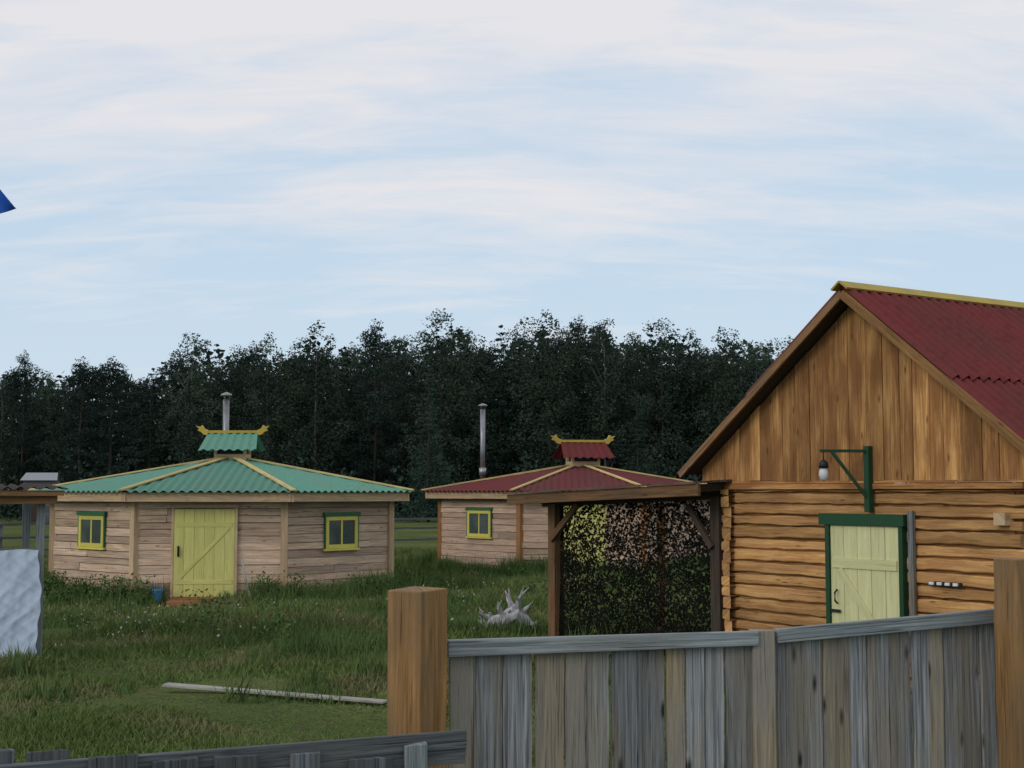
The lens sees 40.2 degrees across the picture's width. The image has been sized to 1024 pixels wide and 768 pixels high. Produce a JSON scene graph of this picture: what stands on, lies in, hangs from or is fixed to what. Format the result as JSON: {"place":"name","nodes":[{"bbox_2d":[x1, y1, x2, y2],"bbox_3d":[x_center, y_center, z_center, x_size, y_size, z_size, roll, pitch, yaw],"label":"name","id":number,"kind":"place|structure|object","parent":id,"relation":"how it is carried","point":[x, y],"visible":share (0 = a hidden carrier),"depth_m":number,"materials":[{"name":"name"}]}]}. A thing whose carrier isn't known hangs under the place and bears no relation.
{"place":"outdoors","nodes":[
{"label":"outdoors","id":0,"kind":"place"},
{"bbox_2d":[21,473,62,522],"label":"barn","id":1,"kind":"structure","parent":0,"point":[41,478],"depth_m":89.89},
{"bbox_2d":[0,512,911,767],"bbox_3d":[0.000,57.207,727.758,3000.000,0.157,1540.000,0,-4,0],"label":"ground","id":2,"kind":"structure","parent":0,"point":[180,698],"depth_m":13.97,"materials":[{"name":"plant"}]},
{"bbox_2d":[0,190,15,213],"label":"flag","id":3,"kind":"object","parent":2,"relation":"on","point":[6,205],"visible":1,"depth_m":12.16,"materials":[{"name":"fabric"}]},
{"bbox_2d":[0,378,29,514],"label":"leafy tree","id":4,"kind":"object","parent":2,"relation":"on","point":[6,433],"visible":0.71,"depth_m":103.94,"materials":[{"name":"green plant"}]},
{"bbox_2d":[0,367,31,515],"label":"pine tree","id":5,"kind":"object","parent":2,"relation":"on","point":[12,376],"visible":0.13,"depth_m":113.21,"materials":[{"name":"green plant"}]},
{"bbox_2d":[0,349,46,516],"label":"pine tree","id":6,"kind":"object","parent":2,"relation":"on","point":[19,465],"visible":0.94,"depth_m":100.03,"materials":[{"name":"green plant"}]},
{"bbox_2d":[0,522,48,550],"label":"rail fence","id":7,"kind":"object","parent":2,"relation":"on","point":[14,524],"visible":0.28,"depth_m":38.90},
{"bbox_2d":[0,484,68,659],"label":"shed","id":8,"kind":"structure","parent":2,"relation":"on","point":[39,497],"depth_m":17.28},
{"bbox_2d":[0,549,41,657],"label":"plastic sheet","id":9,"kind":"object","parent":8,"relation":"attached to","point":[20,593],"visible":0.87,"depth_m":17.09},
{"bbox_2d":[6,364,76,489],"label":"leafy tree","id":10,"kind":"object","parent":2,"relation":"on","point":[36,390],"visible":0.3,"depth_m":107.35,"materials":[{"name":"green plant"}]},
{"bbox_2d":[19,371,76,478],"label":"leafy tree","id":11,"kind":"object","parent":2,"relation":"on","point":[57,406],"visible":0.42,"depth_m":106.14,"materials":[{"name":"green plant"}]},
{"bbox_2d":[25,382,75,476],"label":"leafy tree","id":12,"kind":"object","parent":2,"relation":"on","point":[47,423],"visible":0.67,"depth_m":105.42,"materials":[{"name":"green plant"}]},
{"bbox_2d":[34,383,85,471],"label":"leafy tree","id":13,"kind":"object","parent":2,"relation":"on","point":[64,388],"visible":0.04,"depth_m":113.15,"materials":[{"name":"green plant"}]},
{"bbox_2d":[33,356,118,482],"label":"pine tree","id":14,"kind":"object","parent":2,"relation":"on","point":[80,440],"visible":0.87,"depth_m":97.79,"materials":[{"name":"green plant"}]},
{"bbox_2d":[44,366,113,480],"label":"pine tree","id":15,"kind":"object","parent":2,"relation":"on","point":[72,390],"visible":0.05,"depth_m":115.49,"materials":[{"name":"green plant"}]},
{"bbox_2d":[65,382,104,468],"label":"leafy tree","id":16,"kind":"object","parent":2,"relation":"on","point":[79,407],"visible":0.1,"depth_m":113.97,"materials":[{"name":"green plant"}]},
{"bbox_2d":[63,363,131,476],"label":"pine tree","id":17,"kind":"object","parent":2,"relation":"on","point":[102,395],"visible":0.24,"depth_m":112.24,"materials":[{"name":"green plant"}]},
{"bbox_2d":[63,356,145,478],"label":"pine tree","id":18,"kind":"object","parent":2,"relation":"on","point":[118,394],"visible":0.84,"depth_m":98.92,"materials":[{"name":"green plant"}]},
{"bbox_2d":[86,392,128,475],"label":"spruce tree","id":19,"kind":"object","parent":2,"relation":"on","point":[102,464],"visible":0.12,"depth_m":107.04,"materials":[{"name":"green plant"}]},
{"bbox_2d":[86,363,144,474],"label":"pine tree","id":20,"kind":"object","parent":2,"relation":"on","point":[120,403],"visible":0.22,"depth_m":113.50,"materials":[{"name":"green plant"}]},
{"bbox_2d":[104,377,160,467],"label":"pine tree","id":21,"kind":"object","parent":2,"relation":"on","point":[137,387],"visible":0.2,"depth_m":111.89,"materials":[{"name":"green plant"}]},
{"bbox_2d":[112,376,174,472],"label":"pine tree","id":22,"kind":"object","parent":2,"relation":"on","point":[141,396],"visible":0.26,"depth_m":109.51,"materials":[{"name":"green plant"}]},
{"bbox_2d":[128,368,171,472],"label":"spruce tree","id":23,"kind":"object","parent":2,"relation":"on","point":[149,452],"visible":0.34,"depth_m":105.90,"materials":[{"name":"green plant"}]},
{"bbox_2d":[138,389,189,468],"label":"leafy tree","id":24,"kind":"object","parent":2,"relation":"on","point":[165,448],"visible":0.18,"depth_m":107.17,"materials":[{"name":"green plant"}]},
{"bbox_2d":[131,353,199,466],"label":"pine tree","id":25,"kind":"object","parent":2,"relation":"on","point":[171,366],"visible":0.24,"depth_m":108.22,"materials":[{"name":"green plant"}]},
{"bbox_2d":[143,362,199,464],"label":"pine tree","id":26,"kind":"object","parent":2,"relation":"on","point":[176,398],"visible":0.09,"depth_m":109.65,"materials":[{"name":"green plant"}]},
{"bbox_2d":[154,331,222,463],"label":"leafy tree","id":27,"kind":"object","parent":2,"relation":"on","point":[192,441],"visible":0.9,"depth_m":102.89,"materials":[{"name":"green plant"}]},
{"bbox_2d":[153,363,240,468],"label":"leafy tree","id":28,"kind":"object","parent":2,"relation":"on","point":[195,408],"visible":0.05,"depth_m":108.12,"materials":[{"name":"green plant"}]},
{"bbox_2d":[173,357,265,461],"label":"leafy tree","id":29,"kind":"object","parent":2,"relation":"on","point":[223,382],"visible":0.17,"depth_m":107.06,"materials":[{"name":"green plant"}]},
{"bbox_2d":[29,392,414,606],"bbox_3d":[-5.955,2.276,29.660,7.733,4.340,8.100,0,-4,-5],"label":"octagonal hut","id":30,"kind":"object","parent":2,"relation":"on","point":[203,525],"visible":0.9,"depth_m":26.82,"materials":[{"name":"wood"}]},
{"bbox_2d":[76,511,106,549],"bbox_3d":[-8.172,2.840,27.174,0.960,0.730,0.058,-4,-6,40],"label":"window","id":31,"kind":"structure","parent":30,"relation":"in","point":[91,526],"depth_m":27.15,"materials":[{"name":"yellow paint"}]},
{"bbox_2d":[173,509,234,596],"bbox_3d":[-5.789,3.177,26.325,1.126,1.642,0.095,0,-4,-5],"label":"door","id":32,"kind":"structure","parent":30,"relation":"in","point":[204,539],"depth_m":26.34,"materials":[{"name":"yellow paint"}]},
{"bbox_2d":[323,512,360,550],"bbox_3d":[-3.349,2.901,27.586,0.058,0.750,0.960,-4,-6,40],"label":"window","id":33,"kind":"structure","parent":30,"relation":"in","point":[341,532],"depth_m":27.57,"materials":[{"name":"yellow paint"}]},
{"bbox_2d":[0,729,466,767],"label":"fence","id":34,"kind":"object","parent":2,"relation":"on","point":[419,750],"visible":1,"depth_m":5.13,"materials":[{"name":"wood"}]},
{"bbox_2d":[198,344,268,459],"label":"leafy tree","id":35,"kind":"object","parent":2,"relation":"on","point":[235,395],"visible":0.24,"depth_m":107.05,"materials":[{"name":"green plant"}]},
{"bbox_2d":[230,340,275,429],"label":"tree","id":36,"kind":"object","parent":2,"relation":"on","point":[247,358],"visible":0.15,"depth_m":117.14,"materials":[{"name":"green plant"}]},
{"bbox_2d":[229,340,301,460],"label":"leafy tree","id":37,"kind":"object","parent":2,"relation":"on","point":[252,381],"visible":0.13,"depth_m":110.82,"materials":[{"name":"green plant"}]},
{"bbox_2d":[237,332,298,464],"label":"leafy tree","id":38,"kind":"object","parent":2,"relation":"on","point":[270,446],"visible":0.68,"depth_m":101.80,"materials":[{"name":"green plant"}]},
{"bbox_2d":[44,582,493,656],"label":"wildflowers","id":39,"kind":"object","parent":2,"relation":"on","point":[187,618],"visible":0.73,"depth_m":20.66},
{"bbox_2d":[162,682,386,703],"bbox_3d":[-2.445,3.137,14.229,2.638,0.051,0.129,-2,-5,23],"label":"plank","id":40,"kind":"object","parent":2,"relation":"on","point":[252,691],"visible":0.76,"depth_m":14.19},
{"bbox_2d":[249,370,309,460],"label":"pine tree","id":41,"kind":"object","parent":2,"relation":"on","point":[272,405],"visible":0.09,"depth_m":110.67,"materials":[{"name":"green plant"}]},
{"bbox_2d":[261,346,311,466],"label":"leafy tree","id":42,"kind":"object","parent":2,"relation":"on","point":[305,415],"visible":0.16,"depth_m":109.21,"materials":[{"name":"green plant"}]},
{"bbox_2d":[283,347,352,472],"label":"pine tree","id":43,"kind":"object","parent":2,"relation":"on","point":[310,412],"visible":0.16,"depth_m":108.13,"materials":[{"name":"green plant"}]},
{"bbox_2d":[270,320,366,472],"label":"leafy tree","id":44,"kind":"object","parent":2,"relation":"on","point":[312,434],"visible":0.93,"depth_m":99.68,"materials":[{"name":"green plant"}]},
{"bbox_2d":[320,347,368,479],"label":"spruce tree","id":45,"kind":"object","parent":2,"relation":"on","point":[350,439],"visible":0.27,"depth_m":103.96,"materials":[{"name":"green plant"}]},
{"bbox_2d":[309,348,384,471],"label":"leafy tree","id":46,"kind":"object","parent":2,"relation":"on","point":[341,389],"visible":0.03,"depth_m":115.75,"materials":[{"name":"green plant"}]},
{"bbox_2d":[336,341,371,384],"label":"pine tree","id":47,"kind":"object","parent":2,"relation":"on","point":[349,355],"visible":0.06,"depth_m":121.81,"materials":[{"name":"green plant"}]},
{"bbox_2d":[327,348,389,480],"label":"leafy tree","id":48,"kind":"object","parent":2,"relation":"on","point":[363,429],"visible":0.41,"depth_m":109.71,"materials":[{"name":"green plant"}]},
{"bbox_2d":[0,546,723,704],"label":"tall grass","id":49,"kind":"structure","parent":2,"relation":"on","point":[328,646],"depth_m":20.84,"materials":[{"name":"green plant"}]},
{"bbox_2d":[43,561,690,643],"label":"leafy weeds","id":50,"kind":"object","parent":2,"relation":"on","point":[74,593],"visible":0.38,"depth_m":25.93,"materials":[{"name":"green plant"}]},
{"bbox_2d":[325,334,408,482],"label":"leafy tree","id":51,"kind":"object","parent":2,"relation":"on","point":[346,352],"visible":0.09,"depth_m":112.21,"materials":[{"name":"green plant"}]},
{"bbox_2d":[335,318,419,481],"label":"pine tree","id":52,"kind":"object","parent":2,"relation":"on","point":[365,466],"visible":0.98,"depth_m":101.86,"materials":[{"name":"green plant"}]},
{"bbox_2d":[361,336,415,501],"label":"leafy tree","id":53,"kind":"object","parent":2,"relation":"on","point":[388,358],"visible":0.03,"depth_m":115.63,"materials":[{"name":"green plant"}]},
{"bbox_2d":[370,358,412,513],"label":"spruce tree","id":54,"kind":"object","parent":2,"relation":"on","point":[377,479],"visible":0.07,"depth_m":108.07,"materials":[{"name":"green plant"}]},
{"bbox_2d":[366,347,434,512],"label":"leafy tree","id":55,"kind":"object","parent":2,"relation":"on","point":[411,384],"visible":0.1,"depth_m":112.95,"materials":[{"name":"green plant"}]},
{"bbox_2d":[376,353,429,481],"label":"pine tree","id":56,"kind":"object","parent":2,"relation":"on","point":[409,376],"visible":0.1,"depth_m":111.81,"materials":[{"name":"green plant"}]},
{"bbox_2d":[365,334,447,516],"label":"leafy tree","id":57,"kind":"object","parent":2,"relation":"on","point":[399,411],"visible":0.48,"depth_m":105.88,"materials":[{"name":"green plant"}]},
{"bbox_2d":[394,518,437,540],"bbox_3d":[-1.142,5.206,48.222,6.865,1.300,0.170,2,-5,-28],"label":"rail fence","id":58,"kind":"object","parent":2,"relation":"on","point":[418,539],"depth_m":47.07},
{"bbox_2d":[387,586,446,767],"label":"fence post","id":59,"kind":"object","parent":2,"relation":"on","point":[417,667],"visible":0.85,"depth_m":5.81,"materials":[{"name":"wood"}]},
{"bbox_2d":[395,368,454,521],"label":"spruce tree","id":60,"kind":"object","parent":2,"relation":"on","point":[425,504],"visible":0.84,"depth_m":91.72,"materials":[{"name":"green plant"}]},
{"bbox_2d":[385,331,464,447],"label":"leafy tree","id":61,"kind":"object","parent":2,"relation":"on","point":[425,354],"visible":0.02,"depth_m":117.45,"materials":[{"name":"green plant"}]},
{"bbox_2d":[408,329,456,510],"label":"spruce tree","id":62,"kind":"object","parent":2,"relation":"on","point":[434,365],"visible":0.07,"depth_m":111.53,"materials":[{"name":"green plant"}]},
{"bbox_2d":[399,308,495,500],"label":"leafy tree","id":63,"kind":"object","parent":2,"relation":"on","point":[447,369],"visible":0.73,"depth_m":100.85,"materials":[{"name":"green plant"}]},
{"bbox_2d":[438,333,513,482],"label":"leafy tree","id":64,"kind":"object","parent":2,"relation":"on","point":[473,472],"visible":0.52,"depth_m":104.28,"materials":[{"name":"green plant"}]},
{"bbox_2d":[451,347,515,476],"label":"pine tree","id":65,"kind":"object","parent":2,"relation":"on","point":[477,372],"visible":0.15,"depth_m":107.06,"materials":[{"name":"green plant"}]},
{"bbox_2d":[480,341,515,428],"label":"tree","id":66,"kind":"object","parent":2,"relation":"on","point":[495,351],"visible":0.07,"depth_m":111.52,"materials":[{"name":"green plant"}]},
{"bbox_2d":[466,325,530,481],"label":"spruce tree","id":67,"kind":"object","parent":2,"relation":"on","point":[501,464],"visible":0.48,"depth_m":102.83,"materials":[{"name":"green plant"}]},
{"bbox_2d":[0,445,1013,521],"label":"undergrowth","id":68,"kind":"object","parent":2,"relation":"on","point":[10,514],"visible":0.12,"depth_m":96.85,"materials":[{"name":"green plant"}]},
{"bbox_2d":[476,350,539,460],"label":"leafy tree","id":69,"kind":"object","parent":2,"relation":"on","point":[511,385],"visible":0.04,"depth_m":109.27,"materials":[{"name":"green plant"}]},
{"bbox_2d":[0,326,1016,512],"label":"forest","id":70,"kind":"object","parent":2,"relation":"on","point":[318,343],"depth_m":133.35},
{"bbox_2d":[478,587,541,628],"bbox_3d":[-0.022,3.309,20.483,0.970,0.703,0.374,0,-4,0],"label":"driftwood","id":71,"kind":"object","parent":2,"relation":"on","point":[513,610],"visible":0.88,"depth_m":20.41,"materials":[{"name":"grey wood"}]},
{"bbox_2d":[497,355,534,474],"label":"leafy tree","id":72,"kind":"object","parent":2,"relation":"on","point":[517,400],"visible":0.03,"depth_m":108.91,"materials":[{"name":"green plant"}]},
{"bbox_2d":[486,328,547,412],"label":"leafy tree","id":73,"kind":"object","parent":2,"relation":"on","point":[515,340],"visible":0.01,"depth_m":112.84,"materials":[{"name":"green plant"}]},
{"bbox_2d":[488,317,575,474],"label":"leafy tree","id":74,"kind":"object","parent":2,"relation":"on","point":[514,404],"visible":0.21,"depth_m":105.86,"materials":[{"name":"green plant"}]},
{"bbox_2d":[518,326,557,463],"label":"spruce tree","id":75,"kind":"object","parent":2,"relation":"on","point":[537,358],"visible":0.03,"depth_m":106.98,"materials":[{"name":"green plant"}]},
{"bbox_2d":[502,309,609,470],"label":"leafy tree","id":76,"kind":"object","parent":2,"relation":"on","point":[542,456],"visible":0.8,"depth_m":99.63,"materials":[{"name":"green plant"}]},
{"bbox_2d":[533,336,586,449],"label":"tree","id":77,"kind":"object","parent":2,"relation":"on","point":[557,346],"visible":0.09,"depth_m":110.80,"materials":[{"name":"green plant"}]},
{"bbox_2d":[421,403,709,570],"bbox_3d":[1.846,2.798,38.013,8.362,4.560,8.728,0,-4,2],"label":"octagonal hut","id":78,"kind":"object","parent":2,"relation":"on","point":[483,519],"visible":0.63,"depth_m":35.54,"materials":[{"name":"wood"}]},
{"bbox_2d":[465,507,492,538],"bbox_3d":[-0.844,3.524,35.550,0.058,0.790,1.000,4,-6,-43],"label":"window","id":79,"kind":"structure","parent":78,"relation":"in","point":[478,523],"depth_m":35.53,"materials":[{"name":"yellow paint"}]},
{"bbox_2d":[564,505,604,567],"bbox_3d":[1.725,3.787,34.382,1.128,1.642,0.047,0,-4,2],"label":"door","id":80,"kind":"structure","parent":78,"relation":"in","point":[601,522],"depth_m":34.37,"materials":[{"name":"yellow paint"}]},
{"bbox_2d":[540,315,618,465],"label":"pine tree","id":81,"kind":"object","parent":2,"relation":"on","point":[571,325],"visible":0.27,"depth_m":103.16,"materials":[{"name":"green plant"}]},
{"bbox_2d":[567,322,622,467],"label":"leafy tree","id":82,"kind":"object","parent":2,"relation":"on","point":[602,367],"visible":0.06,"depth_m":116.02,"materials":[{"name":"green plant"}]},
{"bbox_2d":[447,631,758,767],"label":"board fence","id":83,"kind":"object","parent":2,"relation":"on","point":[571,708],"visible":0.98,"depth_m":6.18,"materials":[{"name":"wood"}]},
{"bbox_2d":[570,318,645,467],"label":"leafy tree","id":84,"kind":"object","parent":2,"relation":"on","point":[603,409],"visible":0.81,"depth_m":100.76,"materials":[{"name":"green plant"}]},
{"bbox_2d":[586,343,658,470],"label":"leafy tree","id":85,"kind":"object","parent":2,"relation":"on","point":[616,464],"visible":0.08,"depth_m":108.49,"materials":[{"name":"green plant"}]},
{"bbox_2d":[607,337,661,470],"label":"pine tree","id":86,"kind":"object","parent":2,"relation":"on","point":[638,386],"visible":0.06,"depth_m":108.92,"materials":[{"name":"green plant"}]},
{"bbox_2d":[599,331,672,470],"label":"leafy tree","id":87,"kind":"object","parent":2,"relation":"on","point":[639,385],"visible":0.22,"depth_m":106.17,"materials":[{"name":"green plant"}]},
{"bbox_2d":[619,392,655,474],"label":"spruce tree","id":88,"kind":"object","parent":2,"relation":"on","point":[637,453],"visible":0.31,"depth_m":89.84,"materials":[{"name":"green plant"}]},
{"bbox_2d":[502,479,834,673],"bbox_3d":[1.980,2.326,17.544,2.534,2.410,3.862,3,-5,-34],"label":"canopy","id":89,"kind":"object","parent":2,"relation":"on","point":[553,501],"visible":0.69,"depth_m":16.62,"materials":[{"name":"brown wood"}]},
{"bbox_2d":[559,500,710,658],"bbox_3d":[1.464,2.364,17.112,0.060,1.904,3.115,3,-5,-34],"label":"camouflage net","id":90,"kind":"object","parent":89,"relation":"hanging from","point":[600,587],"visible":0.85,"depth_m":17.06,"materials":[{"name":"fabric"}]},
{"bbox_2d":[615,318,721,480],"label":"leafy tree","id":91,"kind":"object","parent":2,"relation":"on","point":[658,405],"visible":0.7,"depth_m":100.92,"materials":[{"name":"green plant"}]},
{"bbox_2d":[640,348,710,476],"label":"leafy tree","id":92,"kind":"object","parent":2,"relation":"on","point":[663,405],"visible":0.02,"depth_m":107.92,"materials":[{"name":"green plant"}]},
{"bbox_2d":[641,328,710,470],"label":"leafy tree","id":93,"kind":"object","parent":2,"relation":"on","point":[675,334],"visible":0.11,"depth_m":107.87,"materials":[{"name":"green plant"}]},
{"bbox_2d":[657,328,723,480],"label":"leafy tree","id":94,"kind":"object","parent":2,"relation":"on","point":[689,431],"visible":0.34,"depth_m":103.77,"materials":[{"name":"green plant"}]},
{"bbox_2d":[664,340,727,480],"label":"leafy tree","id":95,"kind":"object","parent":2,"relation":"on","point":[697,357],"visible":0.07,"depth_m":106.73,"materials":[{"name":"green plant"}]},
{"bbox_2d":[670,341,745,483],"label":"leafy tree","id":96,"kind":"object","parent":2,"relation":"on","point":[722,373],"visible":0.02,"depth_m":107.76,"materials":[{"name":"green plant"}]},
{"bbox_2d":[679,326,755,482],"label":"leafy tree","id":97,"kind":"object","parent":2,"relation":"on","point":[723,401],"visible":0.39,"depth_m":101.51,"materials":[{"name":"green plant"}]},
{"bbox_2d":[721,339,771,406],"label":"leafy tree","id":98,"kind":"object","parent":2,"relation":"on","point":[743,342],"visible":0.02,"depth_m":111.28,"materials":[{"name":"green plant"}]},
{"bbox_2d":[724,340,774,415],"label":"leafy tree","id":99,"kind":"object","parent":2,"relation":"on","point":[756,368],"visible":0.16,"depth_m":103.47,"materials":[{"name":"green plant"}]},
{"bbox_2d":[748,629,776,767],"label":"fence post","id":100,"kind":"object","parent":2,"relation":"on","point":[763,706],"visible":1,"depth_m":6.39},
{"bbox_2d":[748,338,785,384],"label":"leafy tree","id":101,"kind":"object","parent":2,"relation":"on","point":[767,344],"visible":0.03,"depth_m":110.83,"materials":[{"name":"green plant"}]},
{"bbox_2d":[677,281,1023,704],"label":"log house","id":102,"kind":"structure","parent":2,"relation":"on","point":[906,405],"depth_m":14.06,"materials":[{"name":"brown wood"}]},
{"bbox_2d":[830,525,899,622],"bbox_3d":[3.503,2.177,13.931,0.094,1.524,0.893,3,-5,-34],"label":"door","id":103,"kind":"structure","parent":102,"relation":"in","point":[864,559],"depth_m":13.96,"materials":[{"name":"yellow paint"}]},
{"bbox_2d":[773,609,997,767],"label":"board fence","id":104,"kind":"object","parent":2,"relation":"on","point":[843,694],"visible":0.94,"depth_m":6.77,"materials":[{"name":"wood"}]},
{"bbox_2d":[993,558,1023,767],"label":"fence post","id":105,"kind":"object","parent":2,"relation":"on","point":[1009,611],"visible":1,"depth_m":6.82,"materials":[{"name":"wood"}]},
{"bbox_2d":[0,0,1023,483],"label":"sky","id":106,"kind":"structure","parent":0,"point":[229,173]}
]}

